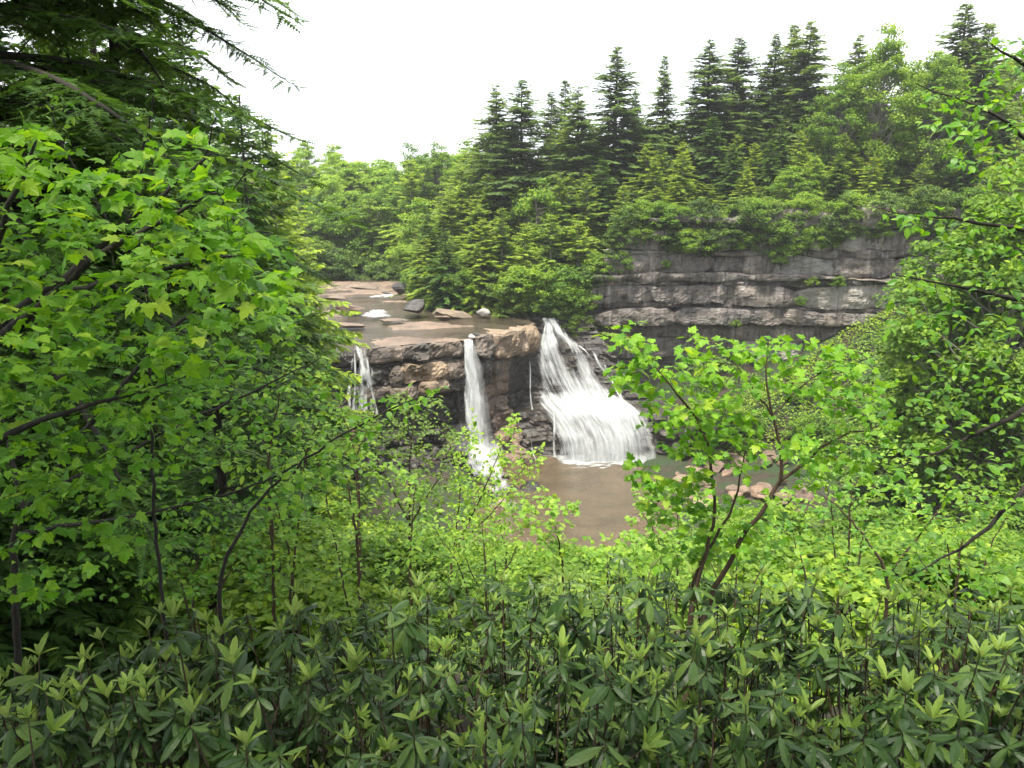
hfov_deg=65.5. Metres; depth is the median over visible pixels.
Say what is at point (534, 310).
shrub
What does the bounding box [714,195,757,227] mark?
shrub
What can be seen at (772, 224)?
shrub
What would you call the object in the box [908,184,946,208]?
shrub
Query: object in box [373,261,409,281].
shrub
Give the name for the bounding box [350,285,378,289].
boulder
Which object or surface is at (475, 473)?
boulder
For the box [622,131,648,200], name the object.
hemlock tree
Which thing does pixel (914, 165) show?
hemlock tree
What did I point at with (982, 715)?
rhododendron shrub
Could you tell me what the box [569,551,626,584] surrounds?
shrub
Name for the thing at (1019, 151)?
hemlock tree
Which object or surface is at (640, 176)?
hemlock tree
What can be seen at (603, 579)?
leafy shrub
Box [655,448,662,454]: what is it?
boulder
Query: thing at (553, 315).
shrub
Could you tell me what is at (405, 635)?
rhododendron shrub
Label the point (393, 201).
broadleaf tree
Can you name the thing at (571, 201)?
hemlock tree
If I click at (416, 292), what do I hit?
hemlock tree
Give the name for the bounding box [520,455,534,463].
boulder
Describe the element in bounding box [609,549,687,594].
shrub
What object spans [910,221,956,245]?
shrub
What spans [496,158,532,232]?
hemlock tree
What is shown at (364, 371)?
waterfall
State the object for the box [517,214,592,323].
hemlock tree
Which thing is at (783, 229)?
shrub
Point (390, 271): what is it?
shrub
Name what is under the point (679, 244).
shrub
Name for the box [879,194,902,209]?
shrub
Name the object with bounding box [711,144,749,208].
hemlock tree
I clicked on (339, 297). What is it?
boulder
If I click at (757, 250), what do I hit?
shrub
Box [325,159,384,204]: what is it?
broadleaf tree
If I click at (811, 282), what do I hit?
shrub
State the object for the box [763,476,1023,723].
young beech
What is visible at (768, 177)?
hemlock tree
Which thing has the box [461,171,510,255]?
hemlock tree
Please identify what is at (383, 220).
broadleaf tree
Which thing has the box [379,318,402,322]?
boulder
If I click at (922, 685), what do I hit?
rhododendron shrub
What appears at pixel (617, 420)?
waterfall
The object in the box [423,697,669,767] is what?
rhododendron shrub
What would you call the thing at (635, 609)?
shrub
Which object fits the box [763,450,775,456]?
boulder
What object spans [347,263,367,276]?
shrub
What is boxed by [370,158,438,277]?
conifer tree
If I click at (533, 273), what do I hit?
shrub
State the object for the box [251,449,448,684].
viburnum shrub
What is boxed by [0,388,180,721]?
hemlock sapling
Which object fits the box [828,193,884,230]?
shrub
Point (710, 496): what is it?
boulder
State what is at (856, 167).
hemlock tree
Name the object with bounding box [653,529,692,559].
shrub
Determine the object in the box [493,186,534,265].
hemlock tree
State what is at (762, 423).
shrub
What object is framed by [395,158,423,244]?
broadleaf tree
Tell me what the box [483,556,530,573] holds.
shrub
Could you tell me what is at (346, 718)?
rhododendron shrub
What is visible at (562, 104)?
spruce tree
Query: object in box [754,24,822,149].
spruce tree
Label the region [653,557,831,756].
rhododendron shrub
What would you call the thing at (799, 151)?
hemlock tree
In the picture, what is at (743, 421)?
shrub
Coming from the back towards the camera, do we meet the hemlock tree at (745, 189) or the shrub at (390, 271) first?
the shrub at (390, 271)
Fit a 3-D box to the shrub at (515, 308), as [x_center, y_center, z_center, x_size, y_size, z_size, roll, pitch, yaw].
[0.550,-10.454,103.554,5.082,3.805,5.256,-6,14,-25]
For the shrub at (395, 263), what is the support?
on the ground
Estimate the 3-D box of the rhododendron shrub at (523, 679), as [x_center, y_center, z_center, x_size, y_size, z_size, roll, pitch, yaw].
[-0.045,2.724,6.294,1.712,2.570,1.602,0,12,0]
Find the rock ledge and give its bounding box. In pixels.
[317,325,540,479]
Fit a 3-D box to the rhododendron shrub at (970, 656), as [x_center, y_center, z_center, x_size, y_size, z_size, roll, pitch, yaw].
[3.380,2.770,7.179,1.598,2.585,1.334,0,12,0]
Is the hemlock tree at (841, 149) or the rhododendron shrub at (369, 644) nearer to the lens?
the rhododendron shrub at (369, 644)
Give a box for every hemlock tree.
[0,0,370,579]
[0,0,381,537]
[0,3,303,579]
[0,13,239,444]
[0,26,194,496]
[2,11,211,496]
[18,30,250,505]
[97,1,273,507]
[136,6,320,466]
[146,22,337,524]
[157,106,324,601]
[186,74,312,513]
[186,96,346,538]
[212,91,383,514]
[212,125,322,388]
[234,114,358,515]
[249,130,370,521]
[259,165,319,280]
[271,170,331,345]
[277,216,377,518]
[288,202,308,260]
[303,247,332,447]
[390,212,434,297]
[402,214,443,303]
[403,224,428,283]
[404,186,466,298]
[405,238,439,306]
[407,196,461,284]
[419,231,466,311]
[427,162,487,263]
[432,235,460,304]
[441,219,516,313]
[447,168,474,248]
[447,199,487,260]
[449,198,517,310]
[450,214,497,306]
[453,132,490,243]
[453,242,498,312]
[454,174,523,261]
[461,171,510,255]
[463,152,508,247]
[479,221,516,311]
[480,206,520,315]
[482,218,523,307]
[491,223,542,315]
[492,127,537,237]
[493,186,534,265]
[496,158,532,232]
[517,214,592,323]
[517,223,541,300]
[526,137,547,189]
[526,142,562,181]
[531,225,558,312]
[533,171,591,274]
[535,126,580,186]
[537,172,590,261]
[551,160,579,217]
[551,221,631,351]
[555,223,588,301]
[558,172,609,270]
[566,215,600,260]
[574,159,626,266]
[578,168,614,233]
[579,217,607,270]
[599,185,632,248]
[607,133,638,200]
[607,158,627,220]
[619,144,668,209]
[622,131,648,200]
[625,184,643,228]
[636,155,674,203]
[636,187,674,221]
[643,142,671,202]
[653,117,700,201]
[663,142,700,201]
[664,150,701,206]
[664,183,692,209]
[665,83,707,199]
[681,182,720,208]
[684,184,729,215]
[685,183,725,210]
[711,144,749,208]
[712,134,758,209]
[724,167,755,205]
[732,143,764,205]
[739,77,776,169]
[747,128,786,198]
[748,186,771,204]
[749,139,786,200]
[760,124,795,195]
[772,78,801,167]
[772,181,797,208]
[774,93,802,168]
[774,130,817,198]
[774,227,995,523]
[787,112,844,179]
[789,105,835,199]
[792,136,824,208]
[797,155,836,209]
[818,155,857,208]
[821,111,862,191]
[824,132,862,200]
[826,153,877,204]
[849,124,894,197]
[852,157,888,203]
[857,331,985,500]
[858,111,933,198]
[859,137,897,193]
[869,160,908,202]
[875,78,900,131]
[882,109,940,192]
[893,141,940,206]
[907,164,933,191]
[926,150,959,195]
[936,116,1003,200]
[943,143,992,205]
[954,140,1004,199]
[972,46,1020,123]
[981,102,1023,192]
[981,115,1023,204]
[992,132,1023,199]
[1013,115,1023,191]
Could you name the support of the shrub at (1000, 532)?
on the ground
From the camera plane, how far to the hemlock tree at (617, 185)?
117.73 m
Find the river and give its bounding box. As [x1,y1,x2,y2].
[313,275,534,350]
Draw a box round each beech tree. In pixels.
[0,244,343,763]
[858,35,1023,612]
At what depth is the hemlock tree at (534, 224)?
108.33 m
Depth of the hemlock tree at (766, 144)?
114.41 m
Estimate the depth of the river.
99.85 m
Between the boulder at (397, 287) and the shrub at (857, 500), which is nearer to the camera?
the shrub at (857, 500)
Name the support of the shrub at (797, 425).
on the ground
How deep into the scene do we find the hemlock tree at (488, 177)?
117.63 m
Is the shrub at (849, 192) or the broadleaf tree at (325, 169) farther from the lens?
the broadleaf tree at (325, 169)
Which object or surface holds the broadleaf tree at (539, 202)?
on the ground
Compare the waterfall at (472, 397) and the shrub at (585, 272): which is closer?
the waterfall at (472, 397)
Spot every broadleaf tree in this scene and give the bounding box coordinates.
[275,160,301,190]
[283,165,305,194]
[289,150,318,200]
[294,142,319,187]
[294,210,329,246]
[303,165,334,203]
[304,180,349,239]
[304,192,332,235]
[307,174,346,211]
[309,203,356,256]
[310,206,360,254]
[312,143,348,175]
[313,152,359,180]
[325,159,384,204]
[327,190,377,255]
[334,193,398,260]
[337,162,370,191]
[342,160,381,195]
[362,160,397,191]
[362,177,398,251]
[364,168,393,194]
[367,157,400,191]
[374,141,426,246]
[378,192,412,241]
[384,197,445,271]
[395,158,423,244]
[402,152,446,222]
[410,140,460,228]
[429,140,481,204]
[429,246,468,292]
[456,145,481,176]
[471,124,527,212]
[492,187,545,248]
[504,177,573,265]
[513,169,585,235]
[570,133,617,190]
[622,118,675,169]
[640,128,689,174]
[689,129,728,157]
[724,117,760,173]
[739,81,812,168]
[765,165,820,208]
[786,90,845,152]
[792,62,875,200]
[798,157,834,196]
[819,21,931,194]
[835,195,1023,524]
[874,156,1023,530]
[879,49,972,197]
[915,99,997,180]
[997,47,1023,141]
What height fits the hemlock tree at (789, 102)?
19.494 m
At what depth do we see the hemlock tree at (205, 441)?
19.39 m
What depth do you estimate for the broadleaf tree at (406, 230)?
128.50 m
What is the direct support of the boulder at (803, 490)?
on the ground
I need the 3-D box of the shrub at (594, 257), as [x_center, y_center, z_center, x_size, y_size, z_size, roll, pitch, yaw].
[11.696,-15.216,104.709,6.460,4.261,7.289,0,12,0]
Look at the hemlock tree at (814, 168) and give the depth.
106.22 m
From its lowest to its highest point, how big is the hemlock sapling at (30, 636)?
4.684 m
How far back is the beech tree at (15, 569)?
7.18 m
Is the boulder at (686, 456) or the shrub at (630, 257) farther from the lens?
the shrub at (630, 257)
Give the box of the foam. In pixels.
[553,455,646,467]
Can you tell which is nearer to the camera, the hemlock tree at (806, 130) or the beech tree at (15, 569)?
the beech tree at (15, 569)
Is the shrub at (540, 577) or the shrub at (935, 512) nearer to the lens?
the shrub at (540, 577)
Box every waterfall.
[347,346,377,415]
[464,339,484,451]
[539,318,654,460]
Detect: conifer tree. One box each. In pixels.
[290,180,309,237]
[352,197,396,273]
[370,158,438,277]
[436,149,472,248]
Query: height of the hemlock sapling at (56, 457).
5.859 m
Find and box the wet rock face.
[518,315,687,455]
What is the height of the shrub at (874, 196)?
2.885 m
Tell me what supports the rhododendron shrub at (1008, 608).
on the ground
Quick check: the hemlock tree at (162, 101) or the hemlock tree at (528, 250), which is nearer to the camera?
the hemlock tree at (162, 101)
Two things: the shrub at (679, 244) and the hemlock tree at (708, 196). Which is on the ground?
the hemlock tree at (708, 196)
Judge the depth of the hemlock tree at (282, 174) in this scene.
83.65 m
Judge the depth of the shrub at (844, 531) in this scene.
52.28 m
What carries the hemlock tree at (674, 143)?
on the ground
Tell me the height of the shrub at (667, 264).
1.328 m
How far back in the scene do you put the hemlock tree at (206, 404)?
28.43 m
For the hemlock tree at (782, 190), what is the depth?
106.20 m
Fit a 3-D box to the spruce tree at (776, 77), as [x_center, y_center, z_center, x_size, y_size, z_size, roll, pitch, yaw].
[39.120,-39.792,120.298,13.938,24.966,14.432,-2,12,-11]
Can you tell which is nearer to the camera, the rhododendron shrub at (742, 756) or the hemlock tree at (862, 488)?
the rhododendron shrub at (742, 756)
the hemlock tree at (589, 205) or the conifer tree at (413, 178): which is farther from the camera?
the conifer tree at (413, 178)
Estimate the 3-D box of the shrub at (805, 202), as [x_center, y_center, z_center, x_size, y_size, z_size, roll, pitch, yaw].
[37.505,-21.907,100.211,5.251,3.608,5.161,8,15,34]
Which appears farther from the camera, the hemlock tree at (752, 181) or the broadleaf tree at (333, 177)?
the broadleaf tree at (333, 177)
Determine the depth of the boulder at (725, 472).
88.51 m
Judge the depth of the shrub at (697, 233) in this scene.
101.84 m
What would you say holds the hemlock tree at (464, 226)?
on the ground
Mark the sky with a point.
(381, 75)
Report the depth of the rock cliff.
103.83 m
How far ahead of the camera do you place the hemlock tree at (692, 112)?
118.75 m
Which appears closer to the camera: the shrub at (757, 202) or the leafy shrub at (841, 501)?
the leafy shrub at (841, 501)
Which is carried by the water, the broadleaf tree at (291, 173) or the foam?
the foam
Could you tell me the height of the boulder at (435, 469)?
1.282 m
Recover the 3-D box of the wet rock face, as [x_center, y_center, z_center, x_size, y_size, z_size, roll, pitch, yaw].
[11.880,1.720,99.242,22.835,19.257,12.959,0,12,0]
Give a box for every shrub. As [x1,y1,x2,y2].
[0,631,69,767]
[0,640,247,767]
[0,644,140,767]
[0,657,189,767]
[64,608,260,767]
[103,560,379,718]
[111,632,334,767]
[127,594,347,767]
[128,521,278,670]
[150,579,291,690]
[152,520,396,683]
[169,521,296,571]
[182,659,402,767]
[205,640,452,767]
[210,579,412,764]
[212,351,355,643]
[232,517,424,600]
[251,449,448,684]
[254,571,410,676]
[266,520,435,595]
[266,574,399,634]
[275,480,352,549]
[289,389,382,667]
[296,239,338,272]
[301,570,524,767]
[305,253,330,271]
[309,520,434,587]
[311,585,494,760]
[313,247,370,274]
[313,258,356,279]
[316,248,358,277]
[324,527,480,625]
[327,260,355,279]
[330,254,375,279]
[330,514,390,528]
[338,660,502,767]
[346,390,459,608]
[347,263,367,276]
[354,254,390,274]
[356,260,397,279]
[372,262,402,279]
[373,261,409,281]
[373,270,400,280]
[378,254,400,271]
[386,260,405,277]
[392,524,450,546]
[396,572,619,767]
[398,268,429,292]
[398,531,460,573]
[406,571,588,657]
[407,473,533,587]
[410,568,592,735]
[413,559,556,639]
[419,258,459,287]
[420,519,533,697]
[421,528,488,565]
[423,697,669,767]
[434,270,475,295]
[443,571,634,670]
[446,625,672,767]
[452,541,531,579]
[474,551,586,593]
[478,271,521,306]
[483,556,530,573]
[493,300,520,317]
[494,265,559,305]
[498,291,533,315]
[508,263,568,304]
[514,485,671,695]
[515,547,682,746]
[516,292,556,314]
[522,559,735,767]
[530,290,583,315]
[535,540,589,566]
[536,265,596,310]
[537,281,603,312]
[538,298,580,319]
[546,553,617,596]
[559,322,583,336]
[564,310,596,331]
[569,265,603,289]
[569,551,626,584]
[569,617,793,767]
[572,528,706,650]
[576,252,617,274]
[579,267,616,287]
[595,249,633,273]
[601,227,632,252]
[603,222,634,242]
[603,246,633,263]
[607,204,658,231]
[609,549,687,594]
[620,594,697,643]
[621,221,659,238]
[622,199,664,230]
[624,228,649,243]
[624,477,727,649]
[637,200,690,230]
[639,676,839,767]
[645,222,676,241]
[648,560,856,767]
[653,526,727,573]
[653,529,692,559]
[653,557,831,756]
[654,222,685,248]
[660,204,701,232]
[660,222,691,240]
[660,235,675,253]
[661,227,693,251]
[661,259,670,267]
[665,653,855,767]
[667,531,916,671]
[669,557,918,767]
[670,233,692,253]
[674,226,719,259]
[675,355,762,397]
[676,515,803,648]
[678,539,763,596]
[681,543,979,705]
[685,228,724,256]
[686,197,721,228]
[689,442,720,459]
[692,412,720,423]
[693,226,733,256]
[693,235,718,253]
[695,212,712,225]
[696,550,922,630]
[700,223,729,257]
[705,512,747,529]
[710,220,735,236]
[712,408,768,445]
[712,409,739,435]
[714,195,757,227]
[719,204,743,217]
[721,224,743,239]
[721,496,823,547]
[724,224,763,251]
[727,224,742,236]
[727,408,759,433]
[728,319,740,326]
[729,531,996,663]
[731,231,759,255]
[731,233,779,254]
[737,197,779,234]
[745,226,774,235]
[753,202,801,218]
[754,196,791,227]
[754,524,801,541]
[758,220,798,247]
[761,212,816,251]
[765,245,797,269]
[774,240,806,258]
[779,435,920,635]
[782,227,826,255]
[782,383,812,400]
[783,423,821,439]
[784,411,853,451]
[785,191,832,211]
[785,227,829,255]
[786,193,823,211]
[793,196,834,216]
[793,605,1023,767]
[794,296,806,305]
[794,503,921,540]
[804,563,991,761]
[805,277,820,287]
[808,215,830,236]
[808,225,852,249]
[809,531,859,549]
[811,515,851,529]
[812,211,862,250]
[813,523,855,540]
[815,514,885,539]
[817,213,845,239]
[819,227,858,241]
[825,523,1023,671]
[826,193,855,212]
[826,276,845,288]
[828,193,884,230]
[828,497,865,515]
[830,190,858,208]
[832,665,982,767]
[834,579,1023,763]
[836,218,873,236]
[849,219,869,234]
[852,522,1023,659]
[853,195,876,208]
[854,190,908,222]
[856,632,1023,767]
[857,521,901,546]
[860,220,895,242]
[860,223,894,232]
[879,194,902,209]
[884,221,923,235]
[891,196,910,229]
[892,476,1023,681]
[899,580,1023,752]
[903,189,950,211]
[903,197,939,228]
[903,197,945,221]
[903,212,949,237]
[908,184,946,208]
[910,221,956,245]
[912,519,940,535]
[914,583,1023,767]
[917,505,969,530]
[919,188,967,229]
[920,516,953,531]
[933,198,959,215]
[933,625,1023,767]
[935,220,973,234]
[944,490,1023,532]
[946,527,1017,550]
[950,187,991,209]
[955,525,1020,540]
[956,183,994,207]
[969,534,1023,574]
[973,528,1023,534]
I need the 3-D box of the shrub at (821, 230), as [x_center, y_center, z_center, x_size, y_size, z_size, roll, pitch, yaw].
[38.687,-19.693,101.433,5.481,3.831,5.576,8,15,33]
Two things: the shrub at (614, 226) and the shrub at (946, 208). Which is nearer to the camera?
the shrub at (946, 208)
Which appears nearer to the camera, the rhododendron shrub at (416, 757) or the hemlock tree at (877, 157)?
the rhododendron shrub at (416, 757)
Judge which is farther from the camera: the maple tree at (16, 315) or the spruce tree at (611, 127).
the spruce tree at (611, 127)
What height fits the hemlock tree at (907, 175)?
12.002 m
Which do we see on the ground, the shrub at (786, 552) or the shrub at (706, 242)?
the shrub at (786, 552)
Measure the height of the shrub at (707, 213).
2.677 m
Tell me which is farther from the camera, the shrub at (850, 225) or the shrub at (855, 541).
the shrub at (850, 225)
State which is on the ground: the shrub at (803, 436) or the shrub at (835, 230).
the shrub at (803, 436)
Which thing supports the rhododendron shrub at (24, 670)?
on the ground
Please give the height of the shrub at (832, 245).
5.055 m
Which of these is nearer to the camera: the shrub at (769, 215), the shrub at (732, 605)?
the shrub at (732, 605)
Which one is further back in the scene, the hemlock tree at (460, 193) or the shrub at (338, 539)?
the hemlock tree at (460, 193)
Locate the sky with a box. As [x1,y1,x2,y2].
[0,0,1023,173]
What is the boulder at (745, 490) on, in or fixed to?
on the ground
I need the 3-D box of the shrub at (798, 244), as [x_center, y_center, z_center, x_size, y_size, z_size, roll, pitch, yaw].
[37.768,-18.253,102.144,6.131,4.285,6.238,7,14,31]
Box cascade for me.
[469,447,509,507]
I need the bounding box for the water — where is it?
[442,455,681,549]
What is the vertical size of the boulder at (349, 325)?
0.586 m
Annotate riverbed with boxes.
[312,274,533,348]
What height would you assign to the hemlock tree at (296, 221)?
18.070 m
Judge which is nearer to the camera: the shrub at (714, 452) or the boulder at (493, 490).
the boulder at (493, 490)
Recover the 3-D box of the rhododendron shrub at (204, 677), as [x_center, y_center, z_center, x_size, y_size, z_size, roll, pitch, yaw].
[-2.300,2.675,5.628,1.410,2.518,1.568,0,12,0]
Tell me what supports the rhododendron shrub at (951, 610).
on the ground
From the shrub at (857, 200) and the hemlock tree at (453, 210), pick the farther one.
the hemlock tree at (453, 210)
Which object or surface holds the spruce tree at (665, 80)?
on the ground
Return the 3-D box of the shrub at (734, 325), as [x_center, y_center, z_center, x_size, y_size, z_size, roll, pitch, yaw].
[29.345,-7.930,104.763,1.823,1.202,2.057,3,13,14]
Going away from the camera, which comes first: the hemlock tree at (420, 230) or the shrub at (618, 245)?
the shrub at (618, 245)
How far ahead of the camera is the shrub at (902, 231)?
97.89 m
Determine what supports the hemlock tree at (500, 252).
on the ground
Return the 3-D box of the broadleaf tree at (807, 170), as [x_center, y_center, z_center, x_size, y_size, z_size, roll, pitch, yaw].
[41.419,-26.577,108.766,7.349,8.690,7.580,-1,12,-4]
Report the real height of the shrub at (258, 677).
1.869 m
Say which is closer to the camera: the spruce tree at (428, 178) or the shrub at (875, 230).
the shrub at (875, 230)
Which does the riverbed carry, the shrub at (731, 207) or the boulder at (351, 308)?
the boulder at (351, 308)
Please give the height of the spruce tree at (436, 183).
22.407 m
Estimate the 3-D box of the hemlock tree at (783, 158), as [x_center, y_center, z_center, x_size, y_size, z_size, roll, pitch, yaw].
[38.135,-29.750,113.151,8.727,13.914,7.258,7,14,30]
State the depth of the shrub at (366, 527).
30.16 m
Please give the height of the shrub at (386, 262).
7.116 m
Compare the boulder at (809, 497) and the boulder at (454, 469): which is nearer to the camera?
the boulder at (809, 497)
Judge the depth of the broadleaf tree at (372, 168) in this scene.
167.97 m
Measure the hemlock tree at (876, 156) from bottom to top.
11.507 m
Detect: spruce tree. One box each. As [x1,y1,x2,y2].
[418,162,446,228]
[425,144,448,227]
[431,84,534,265]
[453,79,572,263]
[530,91,567,180]
[531,85,613,261]
[539,79,579,159]
[551,46,674,233]
[627,91,657,183]
[637,56,698,192]
[648,38,764,199]
[678,36,798,193]
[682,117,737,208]
[729,33,804,181]
[750,19,852,187]
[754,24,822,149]
[788,34,885,188]
[909,2,1023,192]
[928,22,1023,196]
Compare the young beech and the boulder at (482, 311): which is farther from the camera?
the boulder at (482, 311)
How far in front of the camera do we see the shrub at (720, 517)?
60.61 m
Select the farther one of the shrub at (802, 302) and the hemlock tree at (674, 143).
the hemlock tree at (674, 143)
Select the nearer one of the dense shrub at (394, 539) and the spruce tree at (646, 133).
the dense shrub at (394, 539)
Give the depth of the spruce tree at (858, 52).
116.15 m
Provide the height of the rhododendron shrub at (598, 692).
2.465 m
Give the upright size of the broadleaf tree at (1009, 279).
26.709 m
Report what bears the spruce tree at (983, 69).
on the ground
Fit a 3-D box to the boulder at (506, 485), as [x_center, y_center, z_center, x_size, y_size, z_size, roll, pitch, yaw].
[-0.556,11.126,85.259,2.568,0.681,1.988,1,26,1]
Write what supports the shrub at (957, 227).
on the rock cliff
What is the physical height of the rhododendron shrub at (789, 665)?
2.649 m
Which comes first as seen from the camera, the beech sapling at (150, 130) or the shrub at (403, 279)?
the beech sapling at (150, 130)
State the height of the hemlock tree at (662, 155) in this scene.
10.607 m
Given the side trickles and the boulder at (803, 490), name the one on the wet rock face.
the side trickles
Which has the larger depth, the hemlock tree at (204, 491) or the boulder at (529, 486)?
the boulder at (529, 486)
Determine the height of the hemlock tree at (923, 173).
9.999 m
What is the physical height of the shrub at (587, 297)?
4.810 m
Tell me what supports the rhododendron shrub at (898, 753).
on the ground
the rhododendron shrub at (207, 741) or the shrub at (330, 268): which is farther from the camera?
the shrub at (330, 268)
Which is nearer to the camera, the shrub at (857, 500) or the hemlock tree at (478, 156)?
the shrub at (857, 500)
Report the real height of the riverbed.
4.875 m
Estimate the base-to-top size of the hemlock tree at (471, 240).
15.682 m
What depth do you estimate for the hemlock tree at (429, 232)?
111.52 m
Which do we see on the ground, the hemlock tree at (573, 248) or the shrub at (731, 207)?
the hemlock tree at (573, 248)
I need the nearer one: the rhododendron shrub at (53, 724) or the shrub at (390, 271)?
the rhododendron shrub at (53, 724)
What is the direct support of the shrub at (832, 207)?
on the rock cliff
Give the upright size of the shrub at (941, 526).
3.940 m
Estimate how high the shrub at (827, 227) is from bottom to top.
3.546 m
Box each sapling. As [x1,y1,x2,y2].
[0,373,148,556]
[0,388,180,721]
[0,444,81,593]
[0,488,120,741]
[18,405,265,701]
[44,78,268,755]
[62,399,253,689]
[217,383,457,723]
[413,407,546,637]
[592,320,901,756]
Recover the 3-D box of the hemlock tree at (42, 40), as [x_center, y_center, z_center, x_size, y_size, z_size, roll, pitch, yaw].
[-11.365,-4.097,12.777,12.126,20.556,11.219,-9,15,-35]
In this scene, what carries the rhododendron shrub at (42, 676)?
on the ground
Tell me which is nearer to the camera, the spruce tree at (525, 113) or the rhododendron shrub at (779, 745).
the rhododendron shrub at (779, 745)
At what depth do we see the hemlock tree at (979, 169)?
105.39 m
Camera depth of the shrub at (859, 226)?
98.45 m
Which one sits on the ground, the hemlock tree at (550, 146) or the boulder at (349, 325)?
the hemlock tree at (550, 146)
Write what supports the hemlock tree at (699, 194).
on the ground
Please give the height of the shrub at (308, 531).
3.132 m
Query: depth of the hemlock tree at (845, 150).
107.94 m
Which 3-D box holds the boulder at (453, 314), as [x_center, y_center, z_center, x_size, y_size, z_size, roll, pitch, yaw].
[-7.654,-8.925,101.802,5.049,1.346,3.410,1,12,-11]
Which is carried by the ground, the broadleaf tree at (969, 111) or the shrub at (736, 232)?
the broadleaf tree at (969, 111)
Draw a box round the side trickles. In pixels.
[530,333,622,458]
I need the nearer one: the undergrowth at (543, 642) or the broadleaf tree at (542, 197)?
the undergrowth at (543, 642)
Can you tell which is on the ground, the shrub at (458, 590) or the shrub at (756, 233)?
the shrub at (458, 590)
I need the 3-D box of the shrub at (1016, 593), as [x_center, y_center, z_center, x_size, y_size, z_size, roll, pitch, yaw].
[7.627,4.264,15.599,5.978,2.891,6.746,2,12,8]
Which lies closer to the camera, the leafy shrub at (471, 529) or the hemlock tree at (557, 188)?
the leafy shrub at (471, 529)
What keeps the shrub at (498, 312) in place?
on the ground
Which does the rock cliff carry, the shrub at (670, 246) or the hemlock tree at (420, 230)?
the shrub at (670, 246)
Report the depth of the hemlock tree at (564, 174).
118.22 m
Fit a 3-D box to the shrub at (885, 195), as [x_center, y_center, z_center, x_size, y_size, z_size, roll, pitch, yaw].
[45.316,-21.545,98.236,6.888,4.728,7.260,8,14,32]
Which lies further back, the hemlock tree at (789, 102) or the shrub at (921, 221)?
the hemlock tree at (789, 102)
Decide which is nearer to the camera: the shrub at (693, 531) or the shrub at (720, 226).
the shrub at (693, 531)
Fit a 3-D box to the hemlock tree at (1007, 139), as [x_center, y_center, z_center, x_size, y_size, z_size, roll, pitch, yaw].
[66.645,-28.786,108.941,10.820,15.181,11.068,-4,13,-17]
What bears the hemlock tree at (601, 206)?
on the ground
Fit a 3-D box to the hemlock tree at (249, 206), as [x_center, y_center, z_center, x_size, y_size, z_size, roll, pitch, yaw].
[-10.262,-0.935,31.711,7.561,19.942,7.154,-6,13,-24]
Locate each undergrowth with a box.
[242,546,1020,767]
[687,298,1019,502]
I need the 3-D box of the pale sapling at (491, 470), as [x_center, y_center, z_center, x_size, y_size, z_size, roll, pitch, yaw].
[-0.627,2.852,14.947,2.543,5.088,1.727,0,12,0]
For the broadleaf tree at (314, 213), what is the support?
on the ground
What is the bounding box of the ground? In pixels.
[1,169,1020,767]
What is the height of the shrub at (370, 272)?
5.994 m
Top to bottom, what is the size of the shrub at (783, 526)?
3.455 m
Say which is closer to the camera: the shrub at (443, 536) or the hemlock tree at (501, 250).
the shrub at (443, 536)
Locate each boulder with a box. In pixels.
[324,294,345,299]
[327,322,364,327]
[335,304,365,311]
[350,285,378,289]
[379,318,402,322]
[391,282,406,293]
[402,299,424,312]
[423,465,440,475]
[432,308,471,318]
[435,316,449,318]
[453,466,465,474]
[467,469,480,474]
[476,308,489,315]
[479,485,496,492]
[495,482,518,489]
[500,472,508,477]
[519,480,541,491]
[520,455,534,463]
[653,412,667,422]
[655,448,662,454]
[659,429,674,435]
[671,442,690,457]
[672,474,685,481]
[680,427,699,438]
[696,495,712,499]
[697,480,710,489]
[708,460,724,472]
[722,466,740,476]
[725,484,737,491]
[728,490,741,501]
[730,453,747,465]
[739,485,750,497]
[750,485,771,500]
[756,482,771,489]
[760,457,772,466]
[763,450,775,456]
[770,455,788,463]
[775,492,791,501]
[794,493,814,503]
[795,488,812,493]
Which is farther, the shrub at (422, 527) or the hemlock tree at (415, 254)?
the hemlock tree at (415, 254)
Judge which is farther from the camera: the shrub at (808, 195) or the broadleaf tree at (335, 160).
the broadleaf tree at (335, 160)
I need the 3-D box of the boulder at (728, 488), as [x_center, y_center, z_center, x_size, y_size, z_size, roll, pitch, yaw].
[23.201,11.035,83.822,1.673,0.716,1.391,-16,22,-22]
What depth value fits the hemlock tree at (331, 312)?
58.28 m
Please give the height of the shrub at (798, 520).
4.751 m
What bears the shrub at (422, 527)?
on the ground
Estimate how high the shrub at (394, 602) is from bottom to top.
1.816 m
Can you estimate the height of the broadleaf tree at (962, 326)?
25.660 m
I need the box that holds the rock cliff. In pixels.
[580,203,977,386]
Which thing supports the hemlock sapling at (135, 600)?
on the ground
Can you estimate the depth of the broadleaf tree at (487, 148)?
117.09 m
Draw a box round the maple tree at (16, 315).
[0,110,305,613]
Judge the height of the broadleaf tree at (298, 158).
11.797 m
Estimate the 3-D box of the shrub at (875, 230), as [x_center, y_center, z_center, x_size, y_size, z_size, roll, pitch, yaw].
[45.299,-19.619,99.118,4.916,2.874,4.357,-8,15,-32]
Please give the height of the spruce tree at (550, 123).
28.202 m
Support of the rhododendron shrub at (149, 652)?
on the ground
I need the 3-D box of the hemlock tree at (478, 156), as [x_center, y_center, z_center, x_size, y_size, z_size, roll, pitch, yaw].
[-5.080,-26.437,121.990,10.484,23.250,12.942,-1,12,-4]
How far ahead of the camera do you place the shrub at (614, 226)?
103.41 m
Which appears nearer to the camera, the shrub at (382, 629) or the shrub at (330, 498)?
the shrub at (382, 629)
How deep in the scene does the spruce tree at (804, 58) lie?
117.79 m

